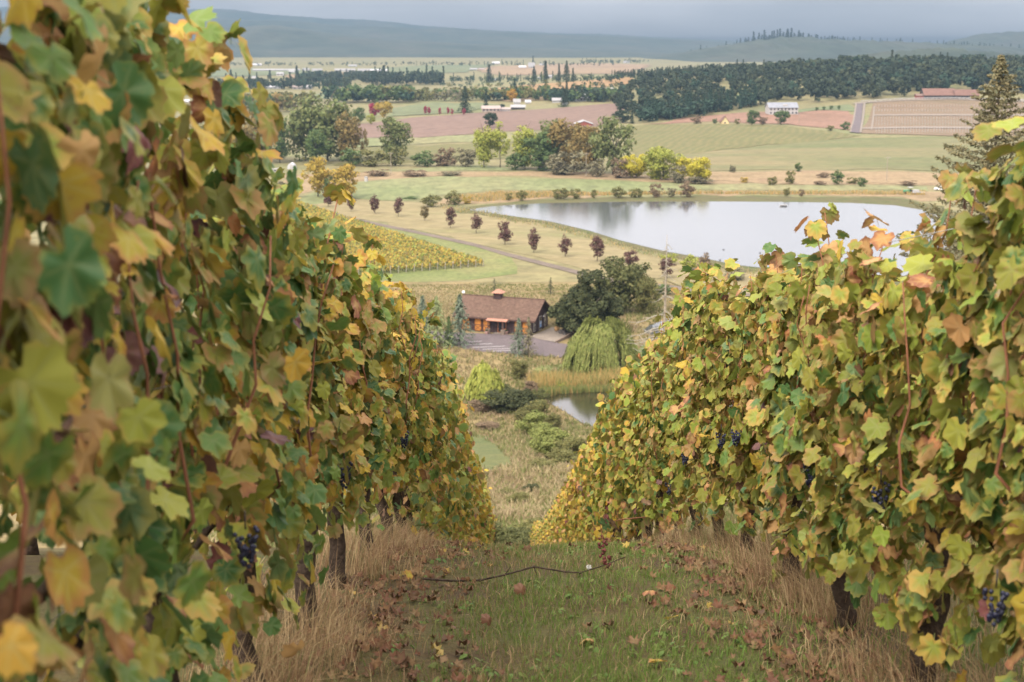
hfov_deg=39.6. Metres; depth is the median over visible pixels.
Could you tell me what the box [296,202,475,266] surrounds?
vine row
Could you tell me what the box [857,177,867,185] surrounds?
shrub
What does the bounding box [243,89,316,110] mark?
woodland
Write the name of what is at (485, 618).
fallen leaf
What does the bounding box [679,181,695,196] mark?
shrub
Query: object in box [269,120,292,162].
deciduous tree
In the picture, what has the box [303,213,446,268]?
vine row
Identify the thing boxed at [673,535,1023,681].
grass
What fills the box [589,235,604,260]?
plum tree
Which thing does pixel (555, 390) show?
reeds
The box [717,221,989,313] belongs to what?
trellis wire
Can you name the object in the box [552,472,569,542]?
grapevine
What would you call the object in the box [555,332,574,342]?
retaining wall
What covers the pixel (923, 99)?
pale track
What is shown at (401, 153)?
shrub
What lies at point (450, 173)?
shrub
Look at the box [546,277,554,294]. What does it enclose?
young conifer
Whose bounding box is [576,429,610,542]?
grapevine
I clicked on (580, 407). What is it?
pond water
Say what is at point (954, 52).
hills
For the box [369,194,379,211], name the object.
plum tree
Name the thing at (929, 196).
dry bank
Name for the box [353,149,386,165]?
shrub
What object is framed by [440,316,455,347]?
young conifer
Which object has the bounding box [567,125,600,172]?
deciduous tree
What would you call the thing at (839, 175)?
shrub
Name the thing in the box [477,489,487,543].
grapevine
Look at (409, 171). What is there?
shrub
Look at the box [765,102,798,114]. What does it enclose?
house
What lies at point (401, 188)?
green field
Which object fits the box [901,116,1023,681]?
grapevine
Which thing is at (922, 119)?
vine row
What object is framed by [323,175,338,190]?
shrub
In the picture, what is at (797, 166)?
shrub
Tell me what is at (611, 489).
grapevine
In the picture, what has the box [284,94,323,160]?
cottonwood tree
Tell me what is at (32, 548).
grapevine
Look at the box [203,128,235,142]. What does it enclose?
deciduous tree
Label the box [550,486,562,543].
grapevine
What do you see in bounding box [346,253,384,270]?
vine row
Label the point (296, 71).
conifer
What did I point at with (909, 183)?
shrub
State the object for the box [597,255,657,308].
shrub
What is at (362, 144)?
deciduous tree
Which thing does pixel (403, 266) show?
vine row
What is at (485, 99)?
conifer
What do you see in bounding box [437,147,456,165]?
shrub
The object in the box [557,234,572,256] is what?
plum tree
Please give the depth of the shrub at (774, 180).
570.12 m
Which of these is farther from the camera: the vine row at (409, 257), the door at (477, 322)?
the vine row at (409, 257)
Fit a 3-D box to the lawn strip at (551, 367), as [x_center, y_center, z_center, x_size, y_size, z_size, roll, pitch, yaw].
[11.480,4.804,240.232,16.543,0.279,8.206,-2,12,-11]
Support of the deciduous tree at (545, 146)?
on the ground at (530, 273)
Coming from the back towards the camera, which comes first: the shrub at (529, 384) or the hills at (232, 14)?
the hills at (232, 14)
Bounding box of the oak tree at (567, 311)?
[546,269,624,331]
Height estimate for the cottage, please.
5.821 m
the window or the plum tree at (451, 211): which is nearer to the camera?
the window
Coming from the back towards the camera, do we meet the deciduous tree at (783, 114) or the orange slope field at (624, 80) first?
the orange slope field at (624, 80)
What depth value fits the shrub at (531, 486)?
131.78 m
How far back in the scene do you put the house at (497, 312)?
268.17 m
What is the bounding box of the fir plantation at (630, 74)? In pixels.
[611,62,756,78]
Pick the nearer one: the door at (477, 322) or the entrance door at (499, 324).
the entrance door at (499, 324)
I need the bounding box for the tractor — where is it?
[903,187,912,193]
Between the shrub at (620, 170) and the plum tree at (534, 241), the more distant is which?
the shrub at (620, 170)
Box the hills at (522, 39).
[1,17,735,52]
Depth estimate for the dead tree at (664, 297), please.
157.48 m
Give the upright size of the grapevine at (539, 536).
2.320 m
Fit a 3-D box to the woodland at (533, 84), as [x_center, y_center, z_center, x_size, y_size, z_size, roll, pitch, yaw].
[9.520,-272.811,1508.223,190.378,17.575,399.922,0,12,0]
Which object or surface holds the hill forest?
on the ground at (530, 273)
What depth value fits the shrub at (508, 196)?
515.93 m
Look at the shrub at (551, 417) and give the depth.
202.40 m
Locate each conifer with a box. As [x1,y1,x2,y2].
[247,73,252,89]
[294,65,299,77]
[417,296,432,334]
[423,296,456,349]
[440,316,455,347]
[444,294,478,349]
[457,86,474,112]
[483,89,488,105]
[485,64,492,82]
[490,279,499,291]
[506,318,527,357]
[519,317,537,356]
[529,66,537,82]
[542,60,549,82]
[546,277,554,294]
[556,63,560,81]
[560,88,570,106]
[561,61,571,81]
[564,80,568,101]
[571,68,574,81]
[629,111,634,123]
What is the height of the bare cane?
0.125 m
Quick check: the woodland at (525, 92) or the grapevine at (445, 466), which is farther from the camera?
the woodland at (525, 92)
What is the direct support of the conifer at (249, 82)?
on the ground at (530, 273)
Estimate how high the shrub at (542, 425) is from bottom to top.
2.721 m
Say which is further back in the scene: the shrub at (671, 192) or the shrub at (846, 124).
the shrub at (846, 124)
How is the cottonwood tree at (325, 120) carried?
on the ground at (530, 273)
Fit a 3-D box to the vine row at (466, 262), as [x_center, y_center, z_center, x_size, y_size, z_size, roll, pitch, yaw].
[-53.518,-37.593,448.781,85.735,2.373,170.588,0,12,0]
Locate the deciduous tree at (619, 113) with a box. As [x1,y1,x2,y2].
[611,110,630,122]
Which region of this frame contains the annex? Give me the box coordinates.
[914,94,923,98]
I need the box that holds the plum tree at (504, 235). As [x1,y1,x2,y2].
[497,221,512,242]
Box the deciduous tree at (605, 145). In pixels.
[587,114,636,174]
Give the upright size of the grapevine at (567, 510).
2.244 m
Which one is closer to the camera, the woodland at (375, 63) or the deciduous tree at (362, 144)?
the deciduous tree at (362, 144)
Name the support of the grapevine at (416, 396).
on the ground at (530, 273)
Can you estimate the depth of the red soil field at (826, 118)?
995.48 m
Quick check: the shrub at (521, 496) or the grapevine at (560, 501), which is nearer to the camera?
the grapevine at (560, 501)
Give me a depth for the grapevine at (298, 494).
4.50 m
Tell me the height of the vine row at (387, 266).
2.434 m
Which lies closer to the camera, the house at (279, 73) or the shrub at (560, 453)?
the shrub at (560, 453)
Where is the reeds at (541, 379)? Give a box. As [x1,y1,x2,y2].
[526,366,634,388]
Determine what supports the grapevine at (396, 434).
on the ground at (530, 273)
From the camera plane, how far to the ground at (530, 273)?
8.05 m
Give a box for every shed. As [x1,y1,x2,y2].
[287,162,295,168]
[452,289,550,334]
[500,107,510,110]
[510,105,525,109]
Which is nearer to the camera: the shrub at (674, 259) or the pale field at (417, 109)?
the shrub at (674, 259)
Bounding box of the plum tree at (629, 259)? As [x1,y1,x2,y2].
[623,250,638,264]
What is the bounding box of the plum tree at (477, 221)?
[470,213,482,233]
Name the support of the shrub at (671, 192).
on the ground at (530, 273)
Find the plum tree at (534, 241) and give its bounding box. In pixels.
[527,228,540,252]
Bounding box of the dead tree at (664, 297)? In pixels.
[625,244,675,351]
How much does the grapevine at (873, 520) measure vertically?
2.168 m
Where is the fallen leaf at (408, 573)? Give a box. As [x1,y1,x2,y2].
[404,569,412,578]
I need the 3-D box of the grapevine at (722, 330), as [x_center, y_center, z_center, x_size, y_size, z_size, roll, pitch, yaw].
[1.411,0.464,8.741,0.731,1.978,1.490,0,12,0]
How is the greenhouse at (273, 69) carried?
on the ground at (530, 273)
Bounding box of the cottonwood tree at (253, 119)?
[245,101,271,149]
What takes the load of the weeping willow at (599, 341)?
on the lawn strip at (551, 367)
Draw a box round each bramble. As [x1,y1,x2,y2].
[494,519,511,544]
[498,526,531,545]
[511,517,543,538]
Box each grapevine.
[0,0,222,681]
[0,0,311,681]
[0,474,14,503]
[11,363,82,554]
[148,74,350,681]
[189,405,235,542]
[248,183,386,635]
[284,249,404,589]
[343,235,421,557]
[345,263,448,541]
[370,287,464,541]
[379,313,456,538]
[396,349,469,539]
[411,379,469,541]
[414,400,463,541]
[431,386,478,540]
[445,418,484,542]
[452,440,484,543]
[456,469,478,538]
[467,450,485,543]
[469,461,484,542]
[473,464,491,543]
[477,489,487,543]
[479,469,495,543]
[481,482,494,544]
[484,475,492,543]
[487,487,496,543]
[529,520,540,542]
[537,519,544,545]
[539,512,547,543]
[543,506,552,542]
[545,501,556,544]
[547,495,558,544]
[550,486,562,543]
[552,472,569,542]
[557,469,578,542]
[557,482,568,543]
[561,448,582,542]
[564,466,584,539]
[565,468,581,542]
[567,432,626,543]
[567,449,590,543]
[573,472,611,541]
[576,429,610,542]
[582,403,635,541]
[585,383,645,542]
[597,355,672,541]
[600,375,654,541]
[614,338,686,539]
[634,312,706,540]
[641,258,768,545]
[650,294,733,537]
[676,258,783,557]
[727,242,865,586]
[734,202,935,634]
[795,162,1023,681]
[861,399,901,534]
[876,340,926,531]
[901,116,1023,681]
[911,326,976,515]
[960,381,1012,511]
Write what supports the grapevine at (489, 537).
on the ground at (530, 273)
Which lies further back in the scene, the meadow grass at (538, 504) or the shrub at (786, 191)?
the shrub at (786, 191)
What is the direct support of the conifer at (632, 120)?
on the ground at (530, 273)
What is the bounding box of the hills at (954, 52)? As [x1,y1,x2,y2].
[836,47,1022,59]
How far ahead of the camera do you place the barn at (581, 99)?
1179.06 m
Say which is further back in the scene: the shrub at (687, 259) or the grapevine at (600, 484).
the shrub at (687, 259)
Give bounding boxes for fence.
[861,97,1023,101]
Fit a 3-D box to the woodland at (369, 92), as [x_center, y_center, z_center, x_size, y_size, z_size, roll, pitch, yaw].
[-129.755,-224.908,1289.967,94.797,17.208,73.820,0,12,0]
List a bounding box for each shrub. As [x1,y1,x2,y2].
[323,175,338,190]
[339,147,362,164]
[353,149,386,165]
[363,169,389,175]
[381,146,408,165]
[402,169,426,175]
[402,196,416,198]
[410,150,435,166]
[420,193,442,205]
[432,153,446,165]
[435,171,463,175]
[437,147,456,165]
[444,190,461,204]
[452,148,476,166]
[462,196,472,203]
[468,399,493,411]
[474,420,499,430]
[479,387,531,412]
[494,383,513,391]
[495,487,517,495]
[504,152,529,169]
[504,492,529,503]
[505,193,511,200]
[509,358,528,378]
[514,407,532,420]
[514,409,547,432]
[515,189,527,199]
[519,388,537,407]
[519,483,538,491]
[522,380,538,390]
[524,399,550,418]
[527,458,556,469]
[529,422,551,438]
[529,427,570,454]
[530,152,555,170]
[530,388,549,400]
[544,151,583,174]
[545,412,561,429]
[546,447,577,464]
[551,436,586,457]
[552,188,568,198]
[569,188,582,198]
[585,158,606,176]
[591,189,596,197]
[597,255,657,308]
[611,157,629,177]
[611,186,626,197]
[618,154,652,176]
[629,188,642,196]
[631,274,661,314]
[640,146,684,179]
[648,183,663,196]
[656,284,672,294]
[660,253,677,262]
[665,187,675,196]
[667,165,688,182]
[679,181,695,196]
[680,254,698,267]
[685,157,711,179]
[686,176,712,183]
[690,115,703,123]
[724,267,746,280]
[730,165,735,171]
[740,177,748,182]
[757,116,767,124]
[767,176,776,184]
[783,187,790,195]
[784,170,795,183]
[794,162,802,170]
[813,180,826,184]
[815,172,828,177]
[829,169,844,183]
[840,121,850,128]
[846,177,857,183]
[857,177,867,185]
[899,180,916,185]
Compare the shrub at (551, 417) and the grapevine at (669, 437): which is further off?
the shrub at (551, 417)
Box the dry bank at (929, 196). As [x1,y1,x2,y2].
[435,190,976,203]
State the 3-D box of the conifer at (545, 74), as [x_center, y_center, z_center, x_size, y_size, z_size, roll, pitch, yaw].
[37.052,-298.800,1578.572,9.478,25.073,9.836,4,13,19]
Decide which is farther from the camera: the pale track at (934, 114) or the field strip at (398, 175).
the pale track at (934, 114)
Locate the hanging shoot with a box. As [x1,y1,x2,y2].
[591,513,644,565]
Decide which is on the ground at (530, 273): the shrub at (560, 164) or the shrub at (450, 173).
the shrub at (560, 164)
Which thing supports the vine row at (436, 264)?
on the ground at (530, 273)
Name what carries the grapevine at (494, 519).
on the ground at (530, 273)
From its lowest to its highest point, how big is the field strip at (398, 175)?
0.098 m
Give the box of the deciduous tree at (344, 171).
[328,163,359,198]
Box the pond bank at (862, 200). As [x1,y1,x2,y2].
[455,195,986,284]
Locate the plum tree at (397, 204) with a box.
[392,197,403,216]
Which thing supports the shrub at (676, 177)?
on the ground at (530, 273)
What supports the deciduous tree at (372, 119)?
on the ground at (530, 273)
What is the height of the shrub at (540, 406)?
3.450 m
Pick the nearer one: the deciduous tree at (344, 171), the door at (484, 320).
the door at (484, 320)
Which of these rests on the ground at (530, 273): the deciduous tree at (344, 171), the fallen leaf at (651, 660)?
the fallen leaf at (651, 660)
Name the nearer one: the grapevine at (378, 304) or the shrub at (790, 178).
the grapevine at (378, 304)
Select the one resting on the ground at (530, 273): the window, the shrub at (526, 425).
the shrub at (526, 425)
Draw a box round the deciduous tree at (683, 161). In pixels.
[672,157,691,177]
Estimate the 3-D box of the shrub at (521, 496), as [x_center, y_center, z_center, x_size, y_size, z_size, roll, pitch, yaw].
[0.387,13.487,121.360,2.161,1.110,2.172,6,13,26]
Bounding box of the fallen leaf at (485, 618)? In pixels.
[480,613,491,625]
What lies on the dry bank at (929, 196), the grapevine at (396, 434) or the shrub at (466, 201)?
the shrub at (466, 201)
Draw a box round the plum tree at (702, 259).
[696,252,712,274]
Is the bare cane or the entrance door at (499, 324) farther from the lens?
the entrance door at (499, 324)
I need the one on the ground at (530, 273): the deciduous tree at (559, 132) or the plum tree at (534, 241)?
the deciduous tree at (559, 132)
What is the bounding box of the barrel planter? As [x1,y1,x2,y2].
[554,324,559,330]
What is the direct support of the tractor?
on the ground at (530, 273)
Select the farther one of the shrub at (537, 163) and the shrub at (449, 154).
the shrub at (449, 154)
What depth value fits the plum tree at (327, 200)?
497.11 m
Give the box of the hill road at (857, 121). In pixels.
[851,103,862,132]
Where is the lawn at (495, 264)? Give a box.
[302,210,516,281]
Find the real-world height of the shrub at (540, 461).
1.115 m
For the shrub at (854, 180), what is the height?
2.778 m
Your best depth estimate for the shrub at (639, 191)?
525.56 m
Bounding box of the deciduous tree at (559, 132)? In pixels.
[546,117,582,164]
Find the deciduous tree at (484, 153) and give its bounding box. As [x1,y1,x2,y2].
[472,122,495,166]
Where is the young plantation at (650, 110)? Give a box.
[635,85,758,120]
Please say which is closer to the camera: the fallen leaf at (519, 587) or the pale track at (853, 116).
the fallen leaf at (519, 587)
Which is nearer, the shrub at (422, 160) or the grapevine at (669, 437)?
the grapevine at (669, 437)
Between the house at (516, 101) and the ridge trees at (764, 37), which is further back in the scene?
the ridge trees at (764, 37)
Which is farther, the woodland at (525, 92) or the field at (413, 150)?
the woodland at (525, 92)
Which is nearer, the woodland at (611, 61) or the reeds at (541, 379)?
the reeds at (541, 379)
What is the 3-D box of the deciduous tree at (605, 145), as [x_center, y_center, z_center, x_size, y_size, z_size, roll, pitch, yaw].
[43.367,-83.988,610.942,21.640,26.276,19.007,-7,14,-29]
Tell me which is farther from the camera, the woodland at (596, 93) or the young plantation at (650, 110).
the woodland at (596, 93)
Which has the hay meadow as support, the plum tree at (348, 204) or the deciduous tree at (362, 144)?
the plum tree at (348, 204)
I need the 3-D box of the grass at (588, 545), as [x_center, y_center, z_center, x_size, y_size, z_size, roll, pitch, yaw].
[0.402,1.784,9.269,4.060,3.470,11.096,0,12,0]
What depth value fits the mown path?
172.88 m
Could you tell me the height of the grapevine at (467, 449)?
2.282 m
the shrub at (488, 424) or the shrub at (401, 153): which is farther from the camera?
the shrub at (401, 153)
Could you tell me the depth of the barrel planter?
268.32 m
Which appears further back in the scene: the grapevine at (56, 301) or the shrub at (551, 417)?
the shrub at (551, 417)
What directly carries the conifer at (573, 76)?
on the ground at (530, 273)
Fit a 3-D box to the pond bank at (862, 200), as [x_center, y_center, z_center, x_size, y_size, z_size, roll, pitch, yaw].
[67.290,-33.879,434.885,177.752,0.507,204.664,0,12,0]
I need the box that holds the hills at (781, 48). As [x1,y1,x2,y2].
[640,36,1023,61]
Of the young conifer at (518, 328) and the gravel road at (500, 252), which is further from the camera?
the gravel road at (500, 252)
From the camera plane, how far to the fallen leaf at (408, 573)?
7.66 m
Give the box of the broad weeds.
[386,543,837,681]
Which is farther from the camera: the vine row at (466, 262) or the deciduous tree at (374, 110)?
the deciduous tree at (374, 110)
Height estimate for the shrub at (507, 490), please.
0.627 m
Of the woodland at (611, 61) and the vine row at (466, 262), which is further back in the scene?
the woodland at (611, 61)
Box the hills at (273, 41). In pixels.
[0,25,671,57]
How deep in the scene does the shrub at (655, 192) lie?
526.02 m
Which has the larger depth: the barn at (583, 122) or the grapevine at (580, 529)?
the barn at (583, 122)
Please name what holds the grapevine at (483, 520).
on the ground at (530, 273)
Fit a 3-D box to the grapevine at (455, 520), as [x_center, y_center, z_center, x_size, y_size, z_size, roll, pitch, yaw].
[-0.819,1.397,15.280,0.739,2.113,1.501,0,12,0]
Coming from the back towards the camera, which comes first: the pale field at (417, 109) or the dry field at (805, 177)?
the pale field at (417, 109)
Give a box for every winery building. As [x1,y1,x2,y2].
[919,88,954,98]
[953,89,979,98]
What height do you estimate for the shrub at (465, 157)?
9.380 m
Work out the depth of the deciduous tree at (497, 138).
642.49 m
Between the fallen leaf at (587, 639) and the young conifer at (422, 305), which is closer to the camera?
the fallen leaf at (587, 639)
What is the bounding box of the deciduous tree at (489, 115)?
[482,112,497,126]
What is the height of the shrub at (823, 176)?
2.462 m
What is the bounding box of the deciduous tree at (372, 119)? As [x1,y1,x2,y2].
[366,113,375,123]
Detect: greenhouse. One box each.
[252,69,299,70]
[335,68,355,71]
[358,68,369,71]
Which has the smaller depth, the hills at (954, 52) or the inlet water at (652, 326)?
the inlet water at (652, 326)
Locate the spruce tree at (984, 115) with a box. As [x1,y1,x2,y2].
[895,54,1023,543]
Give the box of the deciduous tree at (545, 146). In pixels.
[519,131,562,168]
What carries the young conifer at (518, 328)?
on the ground at (530, 273)
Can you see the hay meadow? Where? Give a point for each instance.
(580, 253)
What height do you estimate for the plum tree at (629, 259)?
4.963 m
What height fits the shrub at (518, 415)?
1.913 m
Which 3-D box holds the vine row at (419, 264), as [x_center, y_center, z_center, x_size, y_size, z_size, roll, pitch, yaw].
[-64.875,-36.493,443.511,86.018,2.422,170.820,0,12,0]
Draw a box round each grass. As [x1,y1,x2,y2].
[178,535,1021,681]
[179,504,460,681]
[209,283,837,546]
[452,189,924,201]
[601,503,1023,681]
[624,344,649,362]
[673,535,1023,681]
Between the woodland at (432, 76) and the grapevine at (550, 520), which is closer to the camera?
the grapevine at (550, 520)
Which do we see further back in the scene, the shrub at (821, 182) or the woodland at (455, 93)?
the woodland at (455, 93)
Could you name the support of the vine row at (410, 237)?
on the ground at (530, 273)
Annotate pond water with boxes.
[470,201,948,275]
[547,391,608,425]
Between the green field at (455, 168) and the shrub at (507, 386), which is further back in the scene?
the green field at (455, 168)
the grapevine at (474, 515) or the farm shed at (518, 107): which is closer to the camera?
the grapevine at (474, 515)
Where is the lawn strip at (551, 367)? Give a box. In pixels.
[535,364,597,372]
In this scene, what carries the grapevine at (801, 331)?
on the ground at (530, 273)
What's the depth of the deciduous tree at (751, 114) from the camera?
934.26 m
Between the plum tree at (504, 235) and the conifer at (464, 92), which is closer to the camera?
the plum tree at (504, 235)
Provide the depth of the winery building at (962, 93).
1113.07 m
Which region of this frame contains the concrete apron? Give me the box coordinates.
[531,327,568,341]
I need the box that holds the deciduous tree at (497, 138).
[483,121,510,167]
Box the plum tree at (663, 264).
[658,257,675,274]
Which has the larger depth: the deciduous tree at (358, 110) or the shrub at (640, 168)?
the deciduous tree at (358, 110)
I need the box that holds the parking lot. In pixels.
[431,331,567,356]
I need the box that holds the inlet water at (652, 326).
[644,318,673,334]
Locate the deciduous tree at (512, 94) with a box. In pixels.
[506,89,517,100]
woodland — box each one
[208,72,351,88]
[229,59,617,65]
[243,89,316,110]
[299,66,401,82]
[320,83,419,101]
[367,65,444,85]
[397,85,480,100]
[440,80,622,87]
[449,71,621,82]
[478,78,558,100]
[546,81,621,101]
[580,58,648,62]
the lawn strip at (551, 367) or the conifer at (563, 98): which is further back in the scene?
the conifer at (563, 98)
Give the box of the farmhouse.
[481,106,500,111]
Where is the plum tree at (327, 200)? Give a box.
[322,192,332,206]
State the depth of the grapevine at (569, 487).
27.39 m
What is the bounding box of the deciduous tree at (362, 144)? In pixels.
[356,127,368,150]
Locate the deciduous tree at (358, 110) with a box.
[352,107,365,121]
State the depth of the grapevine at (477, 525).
24.62 m
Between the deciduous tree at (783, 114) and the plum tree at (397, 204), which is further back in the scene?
the deciduous tree at (783, 114)
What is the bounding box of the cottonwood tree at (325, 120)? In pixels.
[299,87,355,160]
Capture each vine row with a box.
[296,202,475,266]
[297,200,483,265]
[301,217,431,270]
[303,212,454,268]
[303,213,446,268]
[303,216,439,269]
[304,208,461,267]
[305,206,469,266]
[326,234,407,271]
[345,241,415,271]
[345,246,399,272]
[346,249,392,273]
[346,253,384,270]
[350,240,425,270]
[887,119,977,121]
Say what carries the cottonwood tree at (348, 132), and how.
on the ground at (530, 273)
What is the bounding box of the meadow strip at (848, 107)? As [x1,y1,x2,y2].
[798,104,854,111]
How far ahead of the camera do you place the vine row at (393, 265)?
362.62 m
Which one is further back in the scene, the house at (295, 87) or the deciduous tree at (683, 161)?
the house at (295, 87)
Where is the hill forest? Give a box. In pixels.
[609,50,1023,117]
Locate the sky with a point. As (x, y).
(932, 21)
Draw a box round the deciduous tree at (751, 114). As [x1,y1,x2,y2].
[746,110,759,124]
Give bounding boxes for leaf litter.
[264,537,909,681]
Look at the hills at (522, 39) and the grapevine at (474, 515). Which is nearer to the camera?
the grapevine at (474, 515)
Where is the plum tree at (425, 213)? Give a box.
[420,205,428,220]
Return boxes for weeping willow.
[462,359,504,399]
[561,314,640,374]
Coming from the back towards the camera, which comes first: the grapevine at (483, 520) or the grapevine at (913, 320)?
the grapevine at (483, 520)
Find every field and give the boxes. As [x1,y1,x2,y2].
[211,68,324,75]
[296,176,927,203]
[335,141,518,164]
[352,103,623,137]
[356,64,490,73]
[389,102,498,115]
[400,165,527,171]
[477,63,651,74]
[488,77,632,90]
[500,96,549,100]
[625,136,1023,173]
[627,124,857,155]
[653,110,853,129]
[707,170,958,184]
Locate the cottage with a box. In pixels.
[719,116,729,123]
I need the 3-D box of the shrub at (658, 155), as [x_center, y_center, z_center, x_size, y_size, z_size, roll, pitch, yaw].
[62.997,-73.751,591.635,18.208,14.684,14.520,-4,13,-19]
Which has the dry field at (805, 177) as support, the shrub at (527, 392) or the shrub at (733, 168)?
the shrub at (733, 168)
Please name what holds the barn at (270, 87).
on the ground at (530, 273)
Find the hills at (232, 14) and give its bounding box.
[0,6,942,43]
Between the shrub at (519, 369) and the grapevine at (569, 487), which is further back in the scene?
the shrub at (519, 369)
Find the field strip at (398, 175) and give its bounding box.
[283,171,940,193]
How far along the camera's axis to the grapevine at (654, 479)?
12.42 m
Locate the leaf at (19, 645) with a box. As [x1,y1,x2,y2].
[0,621,38,679]
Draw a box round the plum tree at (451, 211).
[444,207,456,227]
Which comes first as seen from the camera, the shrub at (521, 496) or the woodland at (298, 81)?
the shrub at (521, 496)
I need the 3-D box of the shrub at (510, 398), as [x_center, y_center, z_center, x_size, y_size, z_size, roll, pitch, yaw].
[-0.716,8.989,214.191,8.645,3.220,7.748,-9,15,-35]
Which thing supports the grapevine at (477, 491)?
on the ground at (530, 273)
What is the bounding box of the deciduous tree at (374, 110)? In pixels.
[368,103,379,114]
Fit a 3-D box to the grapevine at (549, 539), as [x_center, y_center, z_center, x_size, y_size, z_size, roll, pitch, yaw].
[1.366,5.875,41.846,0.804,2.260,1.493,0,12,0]
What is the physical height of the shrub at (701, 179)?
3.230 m
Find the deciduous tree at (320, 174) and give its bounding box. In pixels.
[300,156,330,196]
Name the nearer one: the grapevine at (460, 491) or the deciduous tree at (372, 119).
the grapevine at (460, 491)
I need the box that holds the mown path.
[472,435,515,471]
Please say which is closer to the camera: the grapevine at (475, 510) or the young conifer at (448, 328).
the grapevine at (475, 510)
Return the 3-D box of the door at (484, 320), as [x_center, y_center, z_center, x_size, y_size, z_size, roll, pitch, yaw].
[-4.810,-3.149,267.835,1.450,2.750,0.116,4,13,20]
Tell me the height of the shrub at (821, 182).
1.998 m
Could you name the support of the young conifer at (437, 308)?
on the ground at (530, 273)
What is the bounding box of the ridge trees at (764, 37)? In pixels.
[700,28,1020,49]
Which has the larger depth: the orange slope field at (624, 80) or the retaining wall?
the orange slope field at (624, 80)
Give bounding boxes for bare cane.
[422,556,625,583]
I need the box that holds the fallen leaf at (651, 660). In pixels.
[649,659,667,662]
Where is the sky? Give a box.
[0,0,1023,42]
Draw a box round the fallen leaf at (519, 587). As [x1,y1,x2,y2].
[514,582,525,594]
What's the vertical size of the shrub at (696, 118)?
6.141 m
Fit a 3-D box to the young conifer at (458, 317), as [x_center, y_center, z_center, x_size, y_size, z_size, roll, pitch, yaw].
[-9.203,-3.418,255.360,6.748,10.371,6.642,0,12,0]
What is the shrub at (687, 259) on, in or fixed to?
on the hay meadow
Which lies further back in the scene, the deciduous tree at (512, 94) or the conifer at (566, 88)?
the deciduous tree at (512, 94)
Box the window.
[539,315,541,329]
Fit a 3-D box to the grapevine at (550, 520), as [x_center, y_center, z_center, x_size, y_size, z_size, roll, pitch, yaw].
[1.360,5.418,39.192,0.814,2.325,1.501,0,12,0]
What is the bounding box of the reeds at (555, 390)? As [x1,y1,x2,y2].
[531,383,613,395]
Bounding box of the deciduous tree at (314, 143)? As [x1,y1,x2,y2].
[304,128,332,159]
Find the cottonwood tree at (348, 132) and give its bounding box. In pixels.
[334,107,360,161]
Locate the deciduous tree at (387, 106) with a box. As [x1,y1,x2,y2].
[373,101,392,117]
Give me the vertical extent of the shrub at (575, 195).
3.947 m
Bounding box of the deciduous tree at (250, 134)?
[233,124,255,142]
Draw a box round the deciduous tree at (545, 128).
[533,118,565,152]
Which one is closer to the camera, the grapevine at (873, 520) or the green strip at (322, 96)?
the grapevine at (873, 520)
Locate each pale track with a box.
[850,102,856,131]
[857,98,1023,102]
[860,103,864,131]
[862,126,1022,128]
[871,106,874,129]
[874,114,1023,115]
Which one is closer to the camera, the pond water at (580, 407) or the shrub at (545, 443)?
the shrub at (545, 443)
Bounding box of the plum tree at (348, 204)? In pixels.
[347,195,355,208]
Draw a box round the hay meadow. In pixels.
[307,201,756,293]
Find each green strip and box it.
[315,89,442,98]
[350,134,522,147]
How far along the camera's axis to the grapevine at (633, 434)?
13.74 m
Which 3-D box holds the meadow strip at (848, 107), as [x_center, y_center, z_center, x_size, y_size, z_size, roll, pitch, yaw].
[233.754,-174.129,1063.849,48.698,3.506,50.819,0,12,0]
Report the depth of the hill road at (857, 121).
983.07 m
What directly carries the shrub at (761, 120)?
on the ground at (530, 273)
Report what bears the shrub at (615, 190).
on the ground at (530, 273)
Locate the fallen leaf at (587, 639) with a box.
[579,638,593,644]
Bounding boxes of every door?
[474,319,481,330]
[483,319,489,330]
[497,322,505,331]
[522,322,527,333]
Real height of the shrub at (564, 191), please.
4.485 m
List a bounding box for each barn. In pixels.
[266,85,282,88]
[528,62,534,67]
[552,98,561,102]
[573,94,592,101]
[574,120,592,124]
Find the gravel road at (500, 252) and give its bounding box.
[304,207,749,295]
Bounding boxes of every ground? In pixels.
[0,57,1023,681]
[861,99,1023,135]
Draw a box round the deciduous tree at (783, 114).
[773,110,790,123]
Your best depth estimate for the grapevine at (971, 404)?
11.32 m
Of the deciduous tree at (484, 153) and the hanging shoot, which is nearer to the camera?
the hanging shoot
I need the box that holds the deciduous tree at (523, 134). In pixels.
[511,125,539,168]
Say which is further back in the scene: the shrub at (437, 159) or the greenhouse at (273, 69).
the greenhouse at (273, 69)
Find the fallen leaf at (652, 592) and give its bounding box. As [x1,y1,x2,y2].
[641,590,656,595]
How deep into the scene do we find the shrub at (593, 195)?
523.94 m
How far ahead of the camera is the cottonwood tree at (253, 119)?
676.19 m
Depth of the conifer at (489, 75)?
1748.06 m
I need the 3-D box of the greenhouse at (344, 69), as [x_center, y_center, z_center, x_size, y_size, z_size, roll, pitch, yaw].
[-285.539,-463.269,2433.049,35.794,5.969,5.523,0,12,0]
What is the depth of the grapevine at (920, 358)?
12.35 m
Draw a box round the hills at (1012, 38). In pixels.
[944,31,1023,47]
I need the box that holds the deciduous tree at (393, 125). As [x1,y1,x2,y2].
[377,116,414,157]
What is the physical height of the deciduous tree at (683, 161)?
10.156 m
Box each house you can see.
[276,72,283,75]
[292,85,302,88]
[513,99,520,104]
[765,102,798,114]

